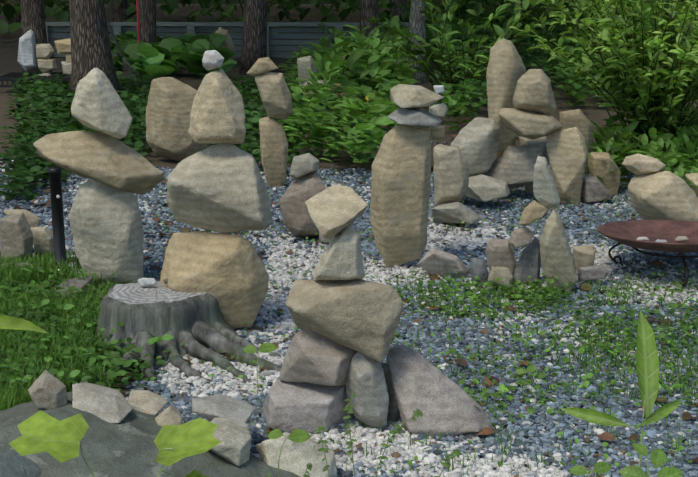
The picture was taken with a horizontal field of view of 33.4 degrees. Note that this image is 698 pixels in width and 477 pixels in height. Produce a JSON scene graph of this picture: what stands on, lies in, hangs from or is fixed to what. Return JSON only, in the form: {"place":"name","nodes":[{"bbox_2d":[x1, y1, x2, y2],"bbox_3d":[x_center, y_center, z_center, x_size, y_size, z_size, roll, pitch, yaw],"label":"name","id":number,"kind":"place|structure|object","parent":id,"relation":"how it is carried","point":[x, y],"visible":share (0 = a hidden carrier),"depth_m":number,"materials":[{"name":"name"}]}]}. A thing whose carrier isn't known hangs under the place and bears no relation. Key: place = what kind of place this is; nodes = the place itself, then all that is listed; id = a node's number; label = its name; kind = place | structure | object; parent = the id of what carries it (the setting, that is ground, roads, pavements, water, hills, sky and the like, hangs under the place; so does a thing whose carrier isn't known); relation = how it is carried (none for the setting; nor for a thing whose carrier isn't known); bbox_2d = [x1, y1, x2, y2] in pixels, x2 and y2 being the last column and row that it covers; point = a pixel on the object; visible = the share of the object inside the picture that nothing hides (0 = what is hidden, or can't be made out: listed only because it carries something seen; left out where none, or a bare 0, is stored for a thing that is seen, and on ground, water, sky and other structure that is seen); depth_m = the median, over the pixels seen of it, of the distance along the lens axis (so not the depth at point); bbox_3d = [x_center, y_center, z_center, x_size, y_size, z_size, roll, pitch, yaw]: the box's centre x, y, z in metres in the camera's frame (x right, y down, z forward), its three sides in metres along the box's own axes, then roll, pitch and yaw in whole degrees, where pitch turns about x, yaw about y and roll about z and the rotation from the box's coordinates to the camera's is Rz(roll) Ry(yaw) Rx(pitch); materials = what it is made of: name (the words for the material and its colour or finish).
{"place":"outdoors","nodes":[
{"label":"outdoors","id":0,"kind":"place"},
{"bbox_2d":[0,0,692,3],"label":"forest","id":1,"kind":"object","parent":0,"point":[230,1],"depth_m":33.24,"materials":[{"name":"green plant"}]},
{"bbox_2d":[0,4,696,40],"bbox_3d":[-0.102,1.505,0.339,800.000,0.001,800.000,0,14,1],"label":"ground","id":2,"kind":"structure","parent":0,"point":[183,13],"depth_m":27.17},
{"bbox_2d":[8,0,20,23],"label":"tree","id":3,"kind":"object","parent":2,"relation":"on","point":[17,18],"depth_m":24.50,"materials":[{"name":"brown plant"}]},
{"bbox_2d":[20,0,51,71],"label":"tree","id":4,"kind":"object","parent":2,"relation":"on","point":[33,15],"visible":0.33,"depth_m":13.93,"materials":[{"name":"brown plant"}]},
{"bbox_2d":[69,0,123,99],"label":"tree","id":5,"kind":"object","parent":2,"relation":"on","point":[90,44],"visible":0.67,"depth_m":11.27,"materials":[{"name":"brown plant"}]},
{"bbox_2d":[110,0,130,32],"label":"tree","id":6,"kind":"object","parent":2,"relation":"on","point":[118,14],"visible":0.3,"depth_m":20.55,"materials":[{"name":"brown plant"}]},
{"bbox_2d":[136,0,156,43],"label":"tree","id":7,"kind":"object","parent":2,"relation":"on","point":[147,20],"visible":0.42,"depth_m":14.63,"materials":[{"name":"brown plant"}]},
{"bbox_2d":[239,0,266,74],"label":"tree","id":8,"kind":"object","parent":2,"relation":"on","point":[254,45],"visible":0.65,"depth_m":14.34,"materials":[{"name":"brown plant"}]},
{"bbox_2d":[0,0,697,39],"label":"tree foliage","id":9,"kind":"object","parent":2,"relation":"on","point":[62,13],"visible":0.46,"depth_m":21.71,"materials":[{"name":"green plant"}]},
{"bbox_2d":[359,0,378,46],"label":"tree","id":10,"kind":"object","parent":2,"relation":"on","point":[368,8],"visible":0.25,"depth_m":14.54,"materials":[{"name":"brown plant"}]},
{"bbox_2d":[390,0,407,20],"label":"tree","id":11,"kind":"object","parent":2,"relation":"on","point":[396,11],"visible":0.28,"depth_m":19.45,"materials":[{"name":"brown plant"}]},
{"bbox_2d":[401,0,599,24],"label":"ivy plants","id":12,"kind":"object","parent":2,"relation":"on","point":[443,9],"visible":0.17,"depth_m":22.90,"materials":[{"name":"green plant"}]},
{"bbox_2d":[444,6,582,83],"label":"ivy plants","id":13,"kind":"object","parent":2,"relation":"on","point":[543,33],"visible":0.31,"depth_m":16.28,"materials":[{"name":"green plant"}]},
{"bbox_2d":[592,0,668,37],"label":"shrub","id":14,"kind":"object","parent":2,"relation":"on","point":[619,14],"visible":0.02,"depth_m":20.32,"materials":[{"name":"green plant"}]},
{"bbox_2d":[0,40,697,476],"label":"gravel ground","id":15,"kind":"structure","parent":0,"point":[340,164],"depth_m":10.99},
{"bbox_2d":[0,314,47,332],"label":"leaf","id":16,"kind":"object","parent":15,"relation":"on","point":[9,322],"visible":1,"depth_m":2.72,"materials":[{"name":"green plant"}]},
{"bbox_2d":[0,371,65,410],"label":"grass","id":17,"kind":"structure","parent":15,"relation":"on","point":[8,403],"depth_m":3.87,"materials":[{"name":"green plant"}]},
{"bbox_2d":[0,72,70,87],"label":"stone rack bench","id":18,"kind":"object","parent":15,"relation":"on","point":[11,76],"visible":0.5,"depth_m":12.59,"materials":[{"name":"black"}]},
{"bbox_2d":[17,29,71,83],"bbox_3d":[-3.266,-1.981,12.790,0.775,0.627,0.153,0,14,1],"label":"rock pile","id":19,"kind":"object","parent":18,"relation":"on","point":[30,51],"visible":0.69,"depth_m":12.73,"materials":[{"name":"stone"}]},
{"bbox_2d":[8,410,94,476],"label":"leaf","id":20,"kind":"object","parent":15,"relation":"on","point":[55,438],"visible":1,"depth_m":2.35,"materials":[{"name":"green plant"}]},
{"bbox_2d":[0,249,116,392],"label":"grass","id":21,"kind":"structure","parent":15,"relation":"on","point":[58,300],"depth_m":4.64,"materials":[{"name":"green plant"}]},
{"bbox_2d":[48,167,70,271],"bbox_3d":[-1.390,-0.086,5.557,0.105,0.521,0.105,0,14,1],"label":"black post","id":22,"kind":"object","parent":15,"relation":"on","point":[54,173],"visible":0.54,"depth_m":5.53,"materials":[{"name":"black metal"}]},
{"bbox_2d":[0,248,146,288],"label":"grass","id":23,"kind":"structure","parent":15,"relation":"on","point":[44,255],"depth_m":5.73,"materials":[{"name":"green plant"}]},
{"bbox_2d":[55,275,92,299],"bbox_3d":[-1.220,0.231,5.178,0.155,0.099,0.234,0,14,1],"label":"stone","id":24,"kind":"object","parent":15,"relation":"on","point":[80,283],"visible":0.38,"depth_m":5.15,"materials":[{"name":"stone"}]},
{"bbox_2d":[0,71,155,200],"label":"ground cover plants","id":25,"kind":"object","parent":15,"relation":"on","point":[54,97],"visible":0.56,"depth_m":9.55,"materials":[{"name":"green plant"}]},
{"bbox_2d":[0,259,173,400],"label":"lawn weeds","id":26,"kind":"object","parent":15,"relation":"on","point":[109,352],"visible":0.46,"depth_m":4.36,"materials":[{"name":"green plant"}]},
{"bbox_2d":[33,68,163,285],"bbox_3d":[-1.134,-0.275,5.312,0.581,1.007,0.327,0,14,1],"label":"cairn","id":27,"kind":"object","parent":15,"relation":"on","point":[104,217],"visible":1,"depth_m":5.22,"materials":[{"name":"stone"}]},
{"bbox_2d":[105,13,143,87],"bbox_3d":[-2.465,-2.087,12.231,0.976,1.255,0.187,12,18,40],"label":"leaf rake","id":28,"kind":"object","parent":15,"relation":"on","point":[118,47],"visible":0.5,"depth_m":12.28,"materials":[{"name":"black"}]},
{"bbox_2d":[136,0,139,42],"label":"pole","id":29,"kind":"object","parent":15,"relation":"on","point":[138,21],"visible":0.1,"depth_m":14.15,"materials":[{"name":"red metal"}]},
{"bbox_2d":[0,370,300,476],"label":"boulders","id":30,"kind":"object","parent":15,"relation":"on","point":[119,437],"visible":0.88,"depth_m":3.24,"materials":[{"name":"stone"}]},
{"bbox_2d":[109,31,236,78],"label":"hosta plants","id":31,"kind":"object","parent":15,"relation":"on","point":[165,56],"visible":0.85,"depth_m":13.99,"materials":[{"name":"green plant"}]},
{"bbox_2d":[145,77,207,161],"bbox_3d":[-1.257,-0.864,8.493,0.471,0.620,0.328,0,14,1],"label":"boulder","id":32,"kind":"object","parent":15,"relation":"on","point":[169,108],"visible":0.79,"depth_m":8.38,"materials":[{"name":"stone"}]},
{"bbox_2d":[154,418,220,476],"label":"leaf","id":33,"kind":"object","parent":15,"relation":"on","point":[175,443],"visible":1,"depth_m":2.45,"materials":[{"name":"green plant"}]},
{"bbox_2d":[94,278,280,390],"bbox_3d":[-0.693,0.339,4.495,0.767,0.278,1.071,-5,15,-21],"label":"tree stump","id":34,"kind":"object","parent":15,"relation":"on","point":[143,310],"visible":0.69,"depth_m":4.46,"materials":[{"name":"grey wood"}]},
{"bbox_2d":[215,27,234,59],"bbox_3d":[-1.730,-2.645,15.884,0.334,0.472,0.282,-13,19,-43],"label":"standing stone","id":35,"kind":"object","parent":15,"relation":"on","point":[228,43],"visible":0.42,"depth_m":15.80,"materials":[{"name":"grey stone"}]},
{"bbox_2d":[45,22,408,57],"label":"board wall","id":36,"kind":"structure","parent":15,"relation":"on","point":[190,28],"depth_m":16.56,"materials":[{"name":"grey wood"}]},
{"bbox_2d":[199,72,311,172],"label":"ground cover plants","id":37,"kind":"object","parent":15,"relation":"on","point":[250,145],"visible":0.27,"depth_m":9.65,"materials":[{"name":"green plant"}]},
{"bbox_2d":[303,463,312,476],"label":"weed plant","id":38,"kind":"object","parent":15,"relation":"on","point":[309,466],"visible":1,"depth_m":2.63,"materials":[{"name":"green plant"}]},
{"bbox_2d":[23,92,608,169],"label":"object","id":39,"kind":"object","parent":15,"relation":"on","point":[432,168],"visible":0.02,"depth_m":10.18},
{"bbox_2d":[314,422,329,476],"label":"weed plant","id":40,"kind":"object","parent":15,"relation":"on","point":[324,442],"visible":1,"depth_m":2.63,"materials":[{"name":"green plant"}]},
{"bbox_2d":[297,52,353,102],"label":"rocks","id":41,"kind":"object","parent":15,"relation":"on","point":[303,63],"visible":0.21,"depth_m":11.28,"materials":[{"name":"stone"}]},
{"bbox_2d":[278,33,417,162],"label":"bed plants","id":42,"kind":"object","parent":15,"relation":"on","point":[364,130],"visible":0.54,"depth_m":9.19,"materials":[{"name":"green plant"}]},
{"bbox_2d":[305,16,412,109],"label":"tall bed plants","id":43,"kind":"object","parent":42,"relation":"on","point":[360,44],"visible":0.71,"depth_m":11.87,"materials":[{"name":"green plant"}]},
{"bbox_2d":[0,120,697,476],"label":"gravel pebbles","id":44,"kind":"object","parent":15,"relation":"on","point":[166,385],"visible":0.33,"depth_m":4.59,"materials":[{"name":"grey gravel"}]},
{"bbox_2d":[0,209,53,269],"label":"rocks","id":45,"kind":"object","parent":44,"relation":"on","point":[22,233],"visible":0.69,"depth_m":5.74,"materials":[{"name":"stone"}]},
{"bbox_2d":[4,180,265,274],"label":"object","id":46,"kind":"object","parent":44,"relation":"on","point":[155,219],"visible":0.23,"depth_m":6.66,"materials":[{"name":"green plant"}]},
{"bbox_2d":[160,50,271,328],"bbox_3d":[-0.539,-0.174,4.638,0.470,1.140,0.272,0,14,1],"label":"cairn","id":47,"kind":"object","parent":44,"relation":"on","point":[220,188],"visible":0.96,"depth_m":4.58,"materials":[{"name":"stone"}]},
{"bbox_2d":[242,343,277,401],"bbox_3d":[-0.293,0.477,3.884,0.120,0.259,0.042,-1,14,-5],"label":"seedling plant","id":48,"kind":"object","parent":44,"relation":"on","point":[266,348],"visible":0.98,"depth_m":3.86,"materials":[{"name":"green plant"}]},
{"bbox_2d":[246,57,292,187],"bbox_3d":[-0.509,-0.744,7.508,0.296,0.844,0.174,0,14,1],"label":"cairn","id":49,"kind":"object","parent":44,"relation":"on","point":[275,94],"visible":1,"depth_m":7.45,"materials":[{"name":"stone"}]},
{"bbox_2d":[268,429,311,476],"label":"seedling plant","id":50,"kind":"object","parent":44,"relation":"on","point":[298,436],"visible":1,"depth_m":2.89,"materials":[{"name":"green plant"}]},
{"bbox_2d":[255,435,336,476],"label":"rock","id":51,"kind":"object","parent":44,"relation":"on","point":[295,458],"visible":0.69,"depth_m":3.34,"materials":[{"name":"stone"}]},
{"bbox_2d":[279,153,330,243],"bbox_3d":[-0.167,-0.218,6.189,0.338,0.473,0.246,7,16,26],"label":"cairn","id":52,"kind":"object","parent":44,"relation":"on","point":[307,183],"visible":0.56,"depth_m":6.13,"materials":[{"name":"stone"}]},
{"bbox_2d":[261,185,402,432],"bbox_3d":[-0.059,0.238,3.749,0.468,0.793,0.250,0,14,1],"label":"cairn","id":53,"kind":"object","parent":44,"relation":"on","point":[342,311],"visible":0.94,"depth_m":3.67,"materials":[{"name":"stone"}]},
{"bbox_2d":[345,352,388,427],"bbox_3d":[0.053,0.485,3.758,0.106,0.276,0.141,-9,17,-32],"label":"rock","id":54,"kind":"object","parent":44,"relation":"on","point":[365,380],"visible":0.92,"depth_m":3.72,"materials":[{"name":"stone"}]},
{"bbox_2d":[380,362,400,421],"bbox_3d":[0.146,0.508,3.853,0.132,0.212,0.116,0,14,1],"label":"rock","id":55,"kind":"object","parent":44,"relation":"on","point":[393,414],"visible":0.19,"depth_m":3.81,"materials":[{"name":"stone"}]},
{"bbox_2d":[370,84,447,267],"bbox_3d":[0.290,-0.302,5.608,0.376,0.897,0.307,0,14,1],"label":"cairn","id":56,"kind":"object","parent":44,"relation":"on","point":[400,181],"visible":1,"depth_m":5.50,"materials":[{"name":"stone"}]},
{"bbox_2d":[138,169,697,476],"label":"tiny weeds","id":57,"kind":"object","parent":44,"relation":"on","point":[499,463],"visible":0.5,"depth_m":4.67,"materials":[{"name":"green plant"}]},
{"bbox_2d":[181,179,697,466],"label":"fallen leaves","id":58,"kind":"object","parent":44,"relation":"on","point":[601,436],"visible":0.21,"depth_m":4.39,"materials":[{"name":"brown plant"}]},
{"bbox_2d":[387,344,493,437],"bbox_3d":[0.296,0.499,3.765,0.348,0.270,0.188,0,14,1],"label":"rock","id":59,"kind":"object","parent":44,"relation":"on","point":[443,403],"visible":0.94,"depth_m":3.73,"materials":[{"name":"stone"}]},
{"bbox_2d":[417,248,468,278],"bbox_3d":[0.446,0.121,5.492,0.248,0.156,0.109,0,14,1],"label":"rock","id":60,"kind":"object","parent":44,"relation":"on","point":[432,261],"visible":0.96,"depth_m":5.46,"materials":[{"name":"stone"}]},
{"bbox_2d":[432,144,480,223],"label":"rocks","id":61,"kind":"object","parent":44,"relation":"on","point":[451,174],"visible":1,"depth_m":6.52,"materials":[{"name":"stone"}]},
{"bbox_2d":[410,277,568,318],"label":"grass","id":62,"kind":"structure","parent":44,"relation":"on","point":[499,297],"depth_m":5.14,"materials":[{"name":"green plant"}]},
{"bbox_2d":[332,280,697,476],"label":"sparse grass","id":63,"kind":"structure","parent":44,"relation":"on","point":[449,338],"depth_m":4.13,"materials":[{"name":"green plant"}]},
{"bbox_2d":[515,365,536,388],"bbox_3d":[0.623,0.502,4.092,0.076,0.109,0.041,0,14,1],"label":"seedling plant","id":64,"kind":"object","parent":44,"relation":"on","point":[531,368],"visible":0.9,"depth_m":4.09,"materials":[{"name":"green plant"}]},
{"bbox_2d":[450,38,612,204],"bbox_3d":[1.118,-0.673,7.055,0.859,1.021,0.629,10,17,35],"label":"cairn","id":65,"kind":"object","parent":44,"relation":"on","point":[521,102],"visible":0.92,"depth_m":7.06,"materials":[{"name":"stone"}]},
{"bbox_2d":[370,266,697,419],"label":"gravel weeds","id":66,"kind":"object","parent":44,"relation":"on","point":[690,372],"visible":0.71,"depth_m":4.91,"materials":[{"name":"green plant"}]},
{"bbox_2d":[469,155,608,290],"bbox_3d":[0.911,-0.071,5.321,0.653,0.649,0.316,-5,15,-20],"label":"cairn","id":67,"kind":"object","parent":44,"relation":"on","point":[551,253],"visible":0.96,"depth_m":5.26,"materials":[{"name":"stone"}]},
{"bbox_2d":[462,109,620,201],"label":"rocks","id":68,"kind":"object","parent":44,"relation":"on","point":[483,188],"visible":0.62,"depth_m":7.29,"materials":[{"name":"stone"}]},
{"bbox_2d":[597,220,697,286],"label":"bowl","id":69,"kind":"object","parent":44,"relation":"on","point":[669,235],"visible":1,"depth_m":5.70,"materials":[{"name":"brown metal"}]},
{"bbox_2d":[343,390,355,476],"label":"weed plant","id":70,"kind":"object","parent":15,"relation":"on","point":[348,407],"visible":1,"depth_m":2.64,"materials":[{"name":"green plant"}]},
{"bbox_2d":[152,176,634,288],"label":"dry leaves","id":71,"kind":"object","parent":15,"relation":"on","point":[452,230],"depth_m":6.46,"materials":[{"name":"brown plant"}]},
{"bbox_2d":[376,409,422,476],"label":"weed plant","id":72,"kind":"object","parent":15,"relation":"on","point":[416,413],"visible":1,"depth_m":2.63,"materials":[{"name":"green plant"}]},
{"bbox_2d":[405,0,429,83],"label":"trunk","id":73,"kind":"object","parent":15,"relation":"on","point":[416,21],"visible":0.48,"depth_m":13.44,"materials":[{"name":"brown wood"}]},
{"bbox_2d":[378,12,476,53],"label":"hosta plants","id":74,"kind":"object","parent":15,"relation":"on","point":[430,34],"visible":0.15,"depth_m":17.84,"materials":[{"name":"green plant"}]},
{"bbox_2d":[434,449,461,476],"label":"weed plant","id":75,"kind":"object","parent":15,"relation":"on","point":[447,463],"visible":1,"depth_m":2.51,"materials":[{"name":"green plant"}]},
{"bbox_2d":[343,0,564,107],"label":"shrub","id":76,"kind":"object","parent":15,"relation":"on","point":[439,58],"visible":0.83,"depth_m":11.40,"materials":[{"name":"green plant"}]},
{"bbox_2d":[425,49,487,129],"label":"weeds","id":77,"kind":"object","parent":15,"relation":"on","point":[455,101],"visible":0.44,"depth_m":10.54,"materials":[{"name":"green plant"}]},
{"bbox_2d":[548,27,617,106],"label":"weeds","id":78,"kind":"object","parent":15,"relation":"on","point":[576,90],"visible":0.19,"depth_m":11.88,"materials":[{"name":"green plant"}]},
{"bbox_2d":[569,462,610,476],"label":"weed plant","id":79,"kind":"object","parent":15,"relation":"on","point":[600,467],"visible":1,"depth_m":2.46,"materials":[{"name":"green plant"}]},
{"bbox_2d":[509,0,697,167],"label":"shrub","id":80,"kind":"object","parent":15,"relation":"on","point":[655,71],"visible":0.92,"depth_m":7.91,"materials":[{"name":"green plant"}]},
{"bbox_2d":[579,275,638,309],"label":"grass","id":81,"kind":"structure","parent":15,"relation":"on","point":[612,293],"depth_m":5.21,"materials":[{"name":"green plant"}]},
{"bbox_2d":[559,310,682,467],"bbox_3d":[0.616,0.559,2.557,0.230,0.743,0.222,-9,16,-31],"label":"plant","id":82,"kind":"object","parent":15,"relation":"on","point":[647,362],"visible":0.92,"depth_m":2.50,"materials":[{"name":"green plant"}]},
{"bbox_2d":[567,305,697,405],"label":"grass","id":83,"kind":"structure","parent":15,"relation":"on","point":[628,349],"depth_m":4.40,"materials":[{"name":"green plant"}]},
{"bbox_2d":[585,99,697,193],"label":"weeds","id":84,"kind":"object","parent":15,"relation":"on","point":[676,153],"visible":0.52,"depth_m":7.56,"materials":[{"name":"green plant"}]},
{"bbox_2d":[599,0,697,86],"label":"shrub","id":85,"kind":"object","parent":15,"relation":"on","point":[677,18],"visible":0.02,"depth_m":9.57,"materials":[{"name":"green plant"}]},
{"bbox_2d":[618,443,682,476],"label":"weed plant","id":86,"kind":"object","parent":15,"relation":"on","point":[658,458],"visible":1,"depth_m":2.34,"materials":[{"name":"green plant"}]},
{"bbox_2d":[622,154,697,221],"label":"cairn","id":87,"kind":"object","parent":15,"relation":"on","point":[655,192],"visible":0.92,"depth_m":6.25,"materials":[{"name":"stone"}]}
]}

